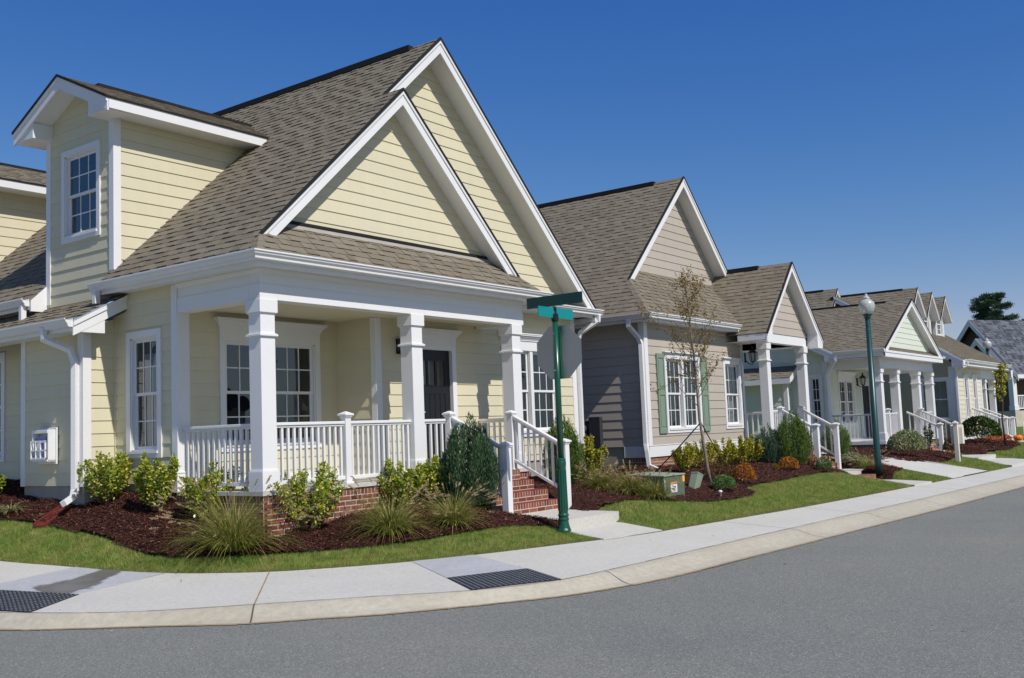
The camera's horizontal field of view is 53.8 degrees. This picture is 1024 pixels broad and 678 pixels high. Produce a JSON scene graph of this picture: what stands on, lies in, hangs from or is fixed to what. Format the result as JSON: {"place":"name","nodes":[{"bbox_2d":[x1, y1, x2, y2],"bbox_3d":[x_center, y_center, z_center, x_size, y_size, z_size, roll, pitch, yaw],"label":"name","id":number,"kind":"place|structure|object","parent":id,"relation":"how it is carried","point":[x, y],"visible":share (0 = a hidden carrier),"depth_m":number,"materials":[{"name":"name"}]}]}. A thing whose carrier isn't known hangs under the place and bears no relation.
{"place":"outdoors","nodes":[
{"label":"outdoors","id":0,"kind":"place"},
{"bbox_2d":[0,486,1023,677],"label":"road","id":1,"kind":"structure","parent":0,"point":[896,610],"depth_m":8.56,"materials":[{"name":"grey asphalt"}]},
{"bbox_2d":[0,475,1023,628],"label":"kerb","id":2,"kind":"structure","parent":1,"relation":"on","point":[678,564],"depth_m":10.22,"materials":[{"name":"concrete"}]},
{"bbox_2d":[0,465,1023,612],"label":"sidewalk","id":3,"kind":"structure","parent":0,"point":[163,591],"depth_m":11.55,"materials":[{"name":"concrete"}]},
{"bbox_2d":[0,590,78,612],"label":"tactile mat","id":4,"kind":"object","parent":3,"relation":"on","point":[21,601],"visible":1,"depth_m":10.46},
{"bbox_2d":[0,567,162,593],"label":"ramp panel","id":5,"kind":"structure","parent":3,"relation":"on","point":[49,578],"depth_m":11.58,"materials":[{"name":"grey concrete"}]},
{"bbox_2d":[34,569,120,592],"bbox_3d":[-4.775,2.738,11.390,1.407,0.088,1.349,-6,-6,36],"label":"wet stain","id":6,"kind":"object","parent":5,"relation":"on","point":[82,582],"visible":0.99,"depth_m":11.32,"materials":[{"name":"grey concrete"}]},
{"bbox_2d":[412,555,524,577],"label":"ramp panel","id":7,"kind":"structure","parent":3,"relation":"on","point":[460,566],"depth_m":11.64,"materials":[{"name":"grey concrete"}]},
{"bbox_2d":[447,568,560,589],"bbox_3d":[-0.116,2.547,10.744,1.068,0.044,0.818,0,-6,-27],"label":"tactile mat","id":8,"kind":"object","parent":3,"relation":"on","point":[481,581],"visible":1,"depth_m":10.69,"materials":[{"name":"grey rubber"}]},
{"bbox_2d":[41,475,1020,622],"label":"pavement joints","id":9,"kind":"object","parent":3,"relation":"on","point":[452,591],"visible":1,"depth_m":10.44,"materials":[{"name":"grey concrete"}]},
{"bbox_2d":[0,426,1023,572],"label":"lawn","id":10,"kind":"structure","parent":0,"point":[1019,430],"depth_m":13.09,"materials":[{"name":"green plant"}]},
{"bbox_2d":[0,477,558,556],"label":"mulch bed","id":11,"kind":"object","parent":10,"relation":"on","point":[123,518],"visible":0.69,"depth_m":13.46,"materials":[{"name":"brown wood"}]},
{"bbox_2d":[0,474,7,492],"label":"holly shrub","id":12,"kind":"object","parent":11,"relation":"on","point":[2,479],"visible":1,"depth_m":15.37,"materials":[{"name":"green plant"}]},
{"bbox_2d":[1,499,26,514],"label":"liriope","id":13,"kind":"object","parent":11,"relation":"on","point":[10,509],"visible":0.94,"depth_m":14.64,"materials":[{"name":"green plant"}]},
{"bbox_2d":[33,505,71,526],"bbox_3d":[-6.403,2.467,14.087,0.220,0.262,0.500,-4,-5,18],"label":"splash block","id":14,"kind":"object","parent":11,"relation":"on","point":[38,523],"depth_m":14.06,"materials":[{"name":"concrete"}]},
{"bbox_2d":[77,450,132,503],"bbox_3d":[-5.706,1.940,14.261,0.804,0.744,0.806,1,-6,-36],"label":"holly shrub","id":15,"kind":"object","parent":11,"relation":"on","point":[112,478],"visible":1,"depth_m":14.12,"materials":[{"name":"green plant"}]},
{"bbox_2d":[131,452,179,510],"bbox_3d":[-4.797,1.920,13.664,0.634,0.808,0.578,-6,-6,36],"label":"holly shrub","id":16,"kind":"object","parent":11,"relation":"on","point":[148,485],"visible":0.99,"depth_m":13.58,"materials":[{"name":"green plant"}]},
{"bbox_2d":[178,459,248,519],"bbox_3d":[-3.942,1.984,13.327,0.916,0.805,0.533,-3,-5,3],"label":"holly shrub","id":17,"kind":"object","parent":11,"relation":"on","point":[197,491],"visible":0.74,"depth_m":13.22,"materials":[{"name":"green plant"}]},
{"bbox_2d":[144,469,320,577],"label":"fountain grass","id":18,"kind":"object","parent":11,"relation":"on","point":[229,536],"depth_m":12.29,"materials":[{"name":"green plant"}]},
{"bbox_2d":[273,461,347,529],"bbox_3d":[-2.716,2.036,13.151,1.058,0.893,1.017,0,-6,-27],"label":"holly shrub","id":19,"kind":"object","parent":11,"relation":"on","point":[323,489],"visible":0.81,"depth_m":13.09,"materials":[{"name":"green plant"}]},
{"bbox_2d":[324,475,452,554],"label":"fountain grass","id":20,"kind":"object","parent":11,"relation":"on","point":[392,521],"depth_m":12.98,"materials":[{"name":"green plant"}]},
{"bbox_2d":[375,457,425,507],"bbox_3d":[-1.600,2.052,14.450,0.695,0.735,0.725,-6,-6,36],"label":"holly shrub","id":21,"kind":"object","parent":11,"relation":"on","point":[407,474],"visible":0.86,"depth_m":14.35,"materials":[{"name":"green plant"}]},
{"bbox_2d":[414,454,448,503],"bbox_3d":[-1.236,2.071,14.957,0.538,0.725,0.603,-6,-6,36],"label":"holly shrub","id":22,"kind":"object","parent":11,"relation":"on","point":[430,475],"visible":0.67,"depth_m":14.89,"materials":[{"name":"green plant"}]},
{"bbox_2d":[409,473,503,537],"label":"fountain grass","id":23,"kind":"object","parent":11,"relation":"on","point":[457,516],"depth_m":13.60,"materials":[{"name":"green plant"}]},
{"bbox_2d":[436,413,503,505],"bbox_3d":[-0.609,1.790,14.982,1.002,1.463,0.987,1,-6,-32],"label":"upright juniper","id":24,"kind":"object","parent":11,"relation":"on","point":[481,458],"visible":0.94,"depth_m":14.76,"materials":[{"name":"green plant"}]},
{"bbox_2d":[0,519,598,572],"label":"turf","id":25,"kind":"structure","parent":10,"relation":"on","point":[509,537],"depth_m":12.72,"materials":[{"name":"green plant"}]},
{"bbox_2d":[0,37,603,542],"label":"corner cottage","id":26,"kind":"structure","parent":10,"relation":"on","point":[348,271],"depth_m":15.49,"materials":[{"name":"beige wood"}]},
{"bbox_2d":[0,352,5,461],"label":"window","id":27,"kind":"structure","parent":26,"relation":"in","point":[3,354],"depth_m":16.70,"materials":[{"name":"white paint"}]},
{"bbox_2d":[30,427,57,463],"bbox_3d":[-6.859,1.569,14.786,0.500,0.530,0.175,-6,-6,36],"label":"wall mailbox","id":28,"kind":"object","parent":26,"relation":"attached to","point":[50,435],"depth_m":14.69,"materials":[{"name":"white paint"}]},
{"bbox_2d":[36,437,46,458],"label":"letters","id":29,"kind":"object","parent":28,"relation":"in","point":[41,438],"visible":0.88,"depth_m":14.77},
{"bbox_2d":[126,328,162,458],"bbox_3d":[-5.199,0.781,14.361,0.845,1.810,0.142,-6,-6,36],"label":"window","id":30,"kind":"structure","parent":26,"relation":"in","point":[144,419],"depth_m":14.43,"materials":[{"name":"white paint"}]},
{"bbox_2d":[213,316,327,451],"bbox_3d":[-3.607,0.697,15.208,0.210,1.925,2.110,-6,-6,36],"label":"window","id":31,"kind":"structure","parent":26,"relation":"in","point":[297,345],"depth_m":15.42,"materials":[{"name":"white paint"}]},
{"bbox_2d":[422,350,450,463],"bbox_3d":[-1.306,1.199,16.830,0.136,2.040,0.910,-6,-6,36],"label":"door","id":32,"kind":"structure","parent":26,"relation":"in","point":[436,377],"depth_m":16.94,"materials":[{"name":"black wood"}]},
{"bbox_2d":[497,331,555,437],"bbox_3d":[0.096,0.978,19.284,0.920,2.075,2.170,-6,-6,36],"label":"window","id":33,"kind":"structure","parent":26,"relation":"in","point":[538,390],"depth_m":19.21,"materials":[{"name":"white paint"}]},
{"bbox_2d":[0,486,904,572],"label":"turf edge","id":34,"kind":"object","parent":10,"relation":"on","point":[729,518],"visible":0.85,"depth_m":12.71,"materials":[{"name":"green plant"}]},
{"bbox_2d":[527,291,582,531],"bbox_3d":[0.653,1.017,14.053,0.666,3.286,0.683,-1,-5,-9],"label":"sign post","id":35,"kind":"object","parent":10,"relation":"on","point":[559,353],"visible":1,"depth_m":14.08,"materials":[{"name":"green metal"}]},
{"bbox_2d":[524,509,618,529],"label":"front walk","id":36,"kind":"structure","parent":10,"relation":"on","point":[579,519],"depth_m":14.97,"materials":[{"name":"concrete"}]},
{"bbox_2d":[570,522,661,539],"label":"front walk","id":37,"kind":"structure","parent":10,"relation":"on","point":[611,530],"depth_m":14.36,"materials":[{"name":"concrete"}]},
{"bbox_2d":[538,176,841,469],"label":"taupe cottage","id":38,"kind":"structure","parent":10,"relation":"on","point":[625,248],"depth_m":24.92,"materials":[{"name":"beige wood"}]},
{"bbox_2d":[662,351,703,432],"bbox_3d":[3.669,1.340,23.566,0.885,1.990,2.070,-6,-6,36],"label":"window","id":39,"kind":"structure","parent":38,"relation":"in","point":[682,413],"depth_m":23.31,"materials":[{"name":"white paint"}]},
{"bbox_2d":[721,357,743,428],"bbox_3d":[5.564,1.367,25.516,0.175,1.780,1.120,-6,-6,36],"label":"window","id":40,"kind":"structure","parent":38,"relation":"in","point":[731,368],"depth_m":25.63,"materials":[{"name":"white paint"}]},
{"bbox_2d":[529,459,850,510],"bbox_3d":[1.838,3.139,22.150,8.610,0.797,11.690,-6,-6,36],"label":"mulch bed","id":41,"kind":"object","parent":10,"relation":"on","point":[587,499],"visible":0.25,"depth_m":18.58,"materials":[{"name":"brown wood"}]},
{"bbox_2d":[542,415,587,482],"bbox_3d":[0.930,1.983,18.139,0.855,1.329,0.822,-1,-5,-16],"label":"upright juniper","id":42,"kind":"object","parent":41,"relation":"on","point":[576,448],"visible":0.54,"depth_m":17.94,"materials":[{"name":"green plant"}]},
{"bbox_2d":[578,433,607,480],"bbox_3d":[1.412,2.157,18.441,0.758,0.899,0.711,-6,-6,36],"label":"golden shrub","id":43,"kind":"object","parent":41,"relation":"on","point":[588,450],"visible":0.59,"depth_m":18.33,"materials":[{"name":"green plant"}]},
{"bbox_2d":[570,452,633,492],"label":"fountain grass","id":44,"kind":"object","parent":41,"relation":"on","point":[601,483],"depth_m":17.38,"materials":[{"name":"green plant"}]},
{"bbox_2d":[597,459,656,494],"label":"fountain grass","id":45,"kind":"object","parent":41,"relation":"on","point":[624,484],"depth_m":17.18,"materials":[{"name":"green plant"}]},
{"bbox_2d":[622,466,685,500],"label":"fountain grass","id":46,"kind":"object","parent":41,"relation":"on","point":[653,490],"depth_m":17.01,"materials":[{"name":"green plant"}]},
{"bbox_2d":[627,472,684,497],"bbox_3d":[2.526,2.560,17.622,0.730,0.441,0.790,-6,-6,36],"label":"transformer box","id":47,"kind":"object","parent":41,"relation":"on","point":[680,490],"visible":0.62,"depth_m":17.38,"materials":[{"name":"green metal"}]},
{"bbox_2d":[671,442,695,472],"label":"hedge shrub","id":48,"kind":"object","parent":41,"relation":"on","point":[679,455],"visible":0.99,"depth_m":21.00,"materials":[{"name":"green plant"}]},
{"bbox_2d":[635,264,732,482],"bbox_3d":[3.374,0.685,19.494,1.662,4.331,1.538,-6,-6,36],"label":"young tree","id":49,"kind":"object","parent":41,"relation":"on","point":[691,336],"visible":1,"depth_m":19.63,"materials":[{"name":"brown plant"}]},
{"bbox_2d":[651,424,698,471],"bbox_3d":[3.228,2.225,19.924,1.236,1.130,0.036,-7,-7,43],"label":"guy strap","id":50,"kind":"object","parent":49,"relation":"attached to","point":[678,447],"visible":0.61,"depth_m":19.89,"materials":[{"name":"fabric"}]},
{"bbox_2d":[702,424,723,462],"bbox_3d":[4.204,2.298,20.856,0.035,1.187,2.902,-4,-6,21],"label":"guy strap","id":51,"kind":"object","parent":49,"relation":"attached to","point":[712,442],"visible":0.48,"depth_m":20.50,"materials":[{"name":"fabric"}]},
{"bbox_2d":[688,472,703,488],"bbox_3d":[3.390,2.621,18.654,0.203,0.342,0.312,-6,-6,36],"label":"cable pedestal","id":52,"kind":"object","parent":41,"relation":"on","point":[695,481],"visible":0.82,"depth_m":18.58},
{"bbox_2d":[690,439,716,467],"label":"hedge shrub","id":53,"kind":"object","parent":41,"relation":"on","point":[710,451],"visible":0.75,"depth_m":22.27,"materials":[{"name":"green plant"}]},
{"bbox_2d":[700,461,735,476],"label":"brown shrub","id":54,"kind":"object","parent":41,"relation":"on","point":[724,465],"visible":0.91,"depth_m":19.93,"materials":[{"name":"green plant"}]},
{"bbox_2d":[707,438,738,464],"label":"hedge shrub","id":55,"kind":"object","parent":41,"relation":"on","point":[728,454],"visible":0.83,"depth_m":23.10,"materials":[{"name":"green plant"}]},
{"bbox_2d":[711,474,736,489],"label":"round shrub","id":56,"kind":"object","parent":41,"relation":"on","point":[716,480],"visible":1,"depth_m":18.57,"materials":[{"name":"green plant"}]},
{"bbox_2d":[727,435,753,464],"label":"hedge shrub","id":57,"kind":"object","parent":41,"relation":"on","point":[744,447],"visible":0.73,"depth_m":23.74,"materials":[{"name":"green plant"}]},
{"bbox_2d":[733,463,756,483],"bbox_3d":[4.574,2.653,19.885,0.500,0.471,0.496,-6,-6,36],"label":"orange spirea","id":58,"kind":"object","parent":41,"relation":"on","point":[748,466],"visible":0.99,"depth_m":19.80,"materials":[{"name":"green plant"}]},
{"bbox_2d":[745,434,764,462],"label":"hedge shrub","id":59,"kind":"object","parent":41,"relation":"on","point":[760,448],"visible":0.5,"depth_m":24.34,"materials":[{"name":"green plant"}]},
{"bbox_2d":[753,423,782,462],"bbox_3d":[6.257,2.567,24.773,0.897,1.071,0.892,-6,-6,36],"label":"upright juniper","id":60,"kind":"object","parent":41,"relation":"on","point":[771,444],"visible":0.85,"depth_m":24.55,"materials":[{"name":"green plant"}]},
{"bbox_2d":[771,463,780,469],"bbox_3d":[5.909,2.875,22.646,0.205,0.213,0.209,-6,-6,36],"label":"orange spirea","id":61,"kind":"object","parent":41,"relation":"on","point":[776,465],"visible":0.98,"depth_m":22.63,"materials":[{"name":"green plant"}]},
{"bbox_2d":[778,456,799,468],"bbox_3d":[6.308,2.841,23.034,0.502,0.347,0.507,-6,-6,36],"label":"orange spirea","id":62,"kind":"object","parent":41,"relation":"on","point":[790,461],"visible":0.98,"depth_m":22.95,"materials":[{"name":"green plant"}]},
{"bbox_2d":[776,407,813,463],"bbox_3d":[6.868,2.377,24.695,0.957,1.499,0.873,-2,-5,-4],"label":"upright juniper","id":63,"kind":"object","parent":41,"relation":"on","point":[802,436],"visible":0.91,"depth_m":24.53,"materials":[{"name":"green plant"}]},
{"bbox_2d":[809,455,817,464],"bbox_3d":[7.317,2.952,24.530,0.251,0.315,0.253,-6,-6,36],"label":"orange spirea","id":64,"kind":"object","parent":41,"relation":"on","point":[813,460],"visible":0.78,"depth_m":24.51,"materials":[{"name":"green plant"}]},
{"bbox_2d":[815,456,832,471],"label":"round shrub","id":65,"kind":"object","parent":41,"relation":"on","point":[826,462],"visible":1,"depth_m":23.57,"materials":[{"name":"green plant"}]},
{"bbox_2d":[600,472,912,529],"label":"turf","id":66,"kind":"structure","parent":10,"relation":"on","point":[799,491],"depth_m":18.05,"materials":[{"name":"green plant"}]},
{"bbox_2d":[743,299,958,452],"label":"pale green cottage","id":67,"kind":"structure","parent":10,"relation":"on","point":[903,341],"depth_m":34.23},
{"bbox_2d":[808,374,824,425],"bbox_3d":[10.156,2.046,33.680,0.500,1.710,0.142,-6,-6,36],"label":"window","id":68,"kind":"structure","parent":67,"relation":"in","point":[815,383],"depth_m":33.70,"materials":[{"name":"white paint"}]},
{"bbox_2d":[836,371,856,425],"bbox_3d":[12.152,2.165,36.595,0.210,1.945,1.980,-6,-6,36],"label":"window","id":69,"kind":"structure","parent":67,"relation":"in","point":[846,380],"depth_m":36.59,"materials":[{"name":"white paint"}]},
{"bbox_2d":[862,386,871,437],"bbox_3d":[13.405,2.761,38.309,0.055,1.970,0.960,-6,-6,36],"label":"door","id":70,"kind":"structure","parent":67,"relation":"in","point":[865,389],"depth_m":38.40,"materials":[{"name":"black wood"}]},
{"bbox_2d":[843,468,863,474],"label":"front walk","id":71,"kind":"structure","parent":10,"relation":"on","point":[855,471],"depth_m":25.48,"materials":[{"name":"concrete"}]},
{"bbox_2d":[855,474,875,478],"bbox_3d":[8.595,3.475,24.791,0.403,0.276,0.900,-6,-6,36],"label":"brick step","id":72,"kind":"object","parent":10,"relation":"on","point":[869,475],"visible":0.2,"depth_m":24.84,"materials":[{"name":"red brick"}]},
{"bbox_2d":[862,464,902,479],"bbox_3d":[9.357,3.354,25.516,0.980,0.379,1.901,-6,-6,36],"label":"mulch bed","id":73,"kind":"object","parent":10,"relation":"on","point":[888,471],"visible":0.69,"depth_m":25.34,"materials":[{"name":"brown wood"}]},
{"bbox_2d":[847,448,888,469],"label":"fountain grass","id":74,"kind":"object","parent":73,"relation":"on","point":[866,464],"depth_m":26.25,"materials":[{"name":"green plant"}]},
{"bbox_2d":[858,294,881,474],"bbox_3d":[9.058,1.121,25.402,0.400,4.560,0.400,-6,-6,36],"label":"street lamp","id":75,"kind":"object","parent":73,"relation":"on","point":[866,305],"visible":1,"depth_m":25.36,"materials":[{"name":"green metal"}]},
{"bbox_2d":[813,447,961,467],"bbox_3d":[10.955,3.585,30.461,4.080,0.699,8.640,-6,-6,36],"label":"mulch bed","id":76,"kind":"object","parent":10,"relation":"on","point":[920,454],"visible":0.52,"depth_m":30.21,"materials":[{"name":"brown soil"}]},
{"bbox_2d":[820,419,853,455],"bbox_3d":[9.151,2.787,28.519,0.900,1.146,0.874,-1,-5,-15],"label":"upright juniper","id":77,"kind":"object","parent":76,"relation":"on","point":[845,440],"visible":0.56,"depth_m":28.37,"materials":[{"name":"green plant"}]},
{"bbox_2d":[841,451,863,463],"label":"round shrub","id":78,"kind":"object","parent":76,"relation":"on","point":[851,454],"visible":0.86,"depth_m":26.72,"materials":[{"name":"green plant"}]},
{"bbox_2d":[885,429,926,454],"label":"pale shrub","id":79,"kind":"object","parent":76,"relation":"on","point":[917,440],"visible":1,"depth_m":29.77,"materials":[{"name":"green plant"}]},
{"bbox_2d":[923,423,934,449],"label":"thin plant","id":80,"kind":"object","parent":76,"relation":"on","point":[930,432],"visible":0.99,"depth_m":33.01,"materials":[{"name":"green plant"}]},
{"bbox_2d":[942,437,962,452],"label":"red shrub","id":81,"kind":"object","parent":76,"relation":"on","point":[945,447],"visible":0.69,"depth_m":32.41,"materials":[{"name":"brown plant"}]},
{"bbox_2d":[821,451,985,477],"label":"walkway","id":82,"kind":"structure","parent":10,"relation":"on","point":[942,469],"depth_m":27.31,"materials":[{"name":"concrete"}]},
{"bbox_2d":[879,479,931,486],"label":"front walk","id":83,"kind":"structure","parent":10,"relation":"on","point":[913,482],"depth_m":23.76,"materials":[{"name":"concrete"}]},
{"bbox_2d":[805,287,1015,439],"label":"buff cottage","id":84,"kind":"structure","parent":10,"relation":"on","point":[960,389],"depth_m":42.13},
{"bbox_2d":[920,377,952,420],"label":"window","id":85,"kind":"structure","parent":84,"relation":"in","point":[942,388],"depth_m":40.14,"materials":[{"name":"white paint"}]},
{"bbox_2d":[963,373,971,418],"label":"window","id":86,"kind":"structure","parent":84,"relation":"in","point":[965,376],"depth_m":41.29,"materials":[{"name":"white paint"}]},
{"bbox_2d":[971,374,978,415],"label":"window","id":87,"kind":"structure","parent":84,"relation":"in","point":[974,377],"depth_m":42.48,"materials":[{"name":"white paint"}]},
{"bbox_2d":[893,469,952,482],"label":"turf","id":88,"kind":"structure","parent":10,"relation":"on","point":[917,475],"depth_m":24.92,"materials":[{"name":"green plant"}]},
{"bbox_2d":[950,421,964,461],"bbox_3d":[13.358,3.107,30.281,0.320,1.320,0.375,-6,-6,36],"label":"post mailbox","id":89,"kind":"object","parent":10,"relation":"on","point":[957,433],"visible":0.91,"depth_m":30.18,"materials":[{"name":"white plastic"}]},
{"bbox_2d":[923,456,1009,470],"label":"turf","id":90,"kind":"structure","parent":10,"relation":"on","point":[978,463],"depth_m":29.85,"materials":[{"name":"green plant"}]},
{"bbox_2d":[937,437,1020,454],"bbox_3d":[17.828,4.059,38.011,2.400,0.606,7.650,-6,-6,36],"label":"mulch bed","id":91,"kind":"object","parent":10,"relation":"on","point":[975,446],"visible":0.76,"depth_m":36.70,"materials":[{"name":"brown wood"}]},
{"bbox_2d":[961,415,1002,441],"bbox_3d":[17.949,3.468,38.840,1.698,1.097,1.638,-6,-6,36],"label":"round bush","id":92,"kind":"object","parent":91,"relation":"on","point":[982,421],"visible":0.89,"depth_m":38.44,"materials":[{"name":"green plant"}]},
{"bbox_2d":[986,433,1012,440],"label":"coral flowers","id":93,"kind":"object","parent":91,"relation":"on","point":[1009,437],"visible":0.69,"depth_m":39.78,"materials":[{"name":"orange plant"}]},
{"bbox_2d":[991,362,1011,445],"bbox_3d":[18.400,2.468,37.759,0.902,3.198,0.517,1,-6,-28],"label":"young tree","id":94,"kind":"object","parent":91,"relation":"on","point":[1001,371],"visible":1,"depth_m":37.76,"materials":[{"name":"green plant"}]},
{"bbox_2d":[962,454,995,459],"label":"front walk","id":95,"kind":"structure","parent":10,"relation":"on","point":[987,456],"depth_m":33.71,"materials":[{"name":"concrete"}]},
{"bbox_2d":[945,320,1023,426],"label":"slate cottage","id":96,"kind":"structure","parent":10,"relation":"on","point":[1005,338],"depth_m":58.34,"materials":[{"name":"grey"}]},
{"bbox_2d":[982,338,991,355],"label":"street lamp","id":97,"kind":"object","parent":10,"relation":"on","point":[987,344],"visible":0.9,"depth_m":47.60,"materials":[{"name":"white glass"}]},
{"bbox_2d":[988,458,1023,466],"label":"front walk","id":98,"kind":"structure","parent":10,"relation":"on","point":[1012,462],"depth_m":32.39,"materials":[{"name":"concrete"}]},
{"bbox_2d":[995,441,1023,458],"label":"turf","id":99,"kind":"structure","parent":10,"relation":"on","point":[1018,451],"depth_m":35.40,"materials":[{"name":"green plant"}]},
{"bbox_2d":[0,0,1023,358],"label":"sky","id":100,"kind":"structure","parent":0,"point":[864,146],"materials":[{"name":"blue"}]},
{"label":"ground","id":101,"kind":"structure","parent":0,"visible":0},
{"bbox_2d":[968,292,1019,320],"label":"pine tree","id":102,"kind":"object","parent":101,"relation":"on","point":[983,303],"visible":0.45,"depth_m":145.53,"materials":[{"name":"green plant"}]},
{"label":"front walk","id":103,"kind":"structure","parent":0,"visible":0},
{"bbox_2d":[1013,434,1022,440],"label":"pumpkin","id":104,"kind":"object","parent":103,"relation":"on","point":[1017,437],"visible":1,"depth_m":40.64,"materials":[{"name":"orange plant"}]}
]}

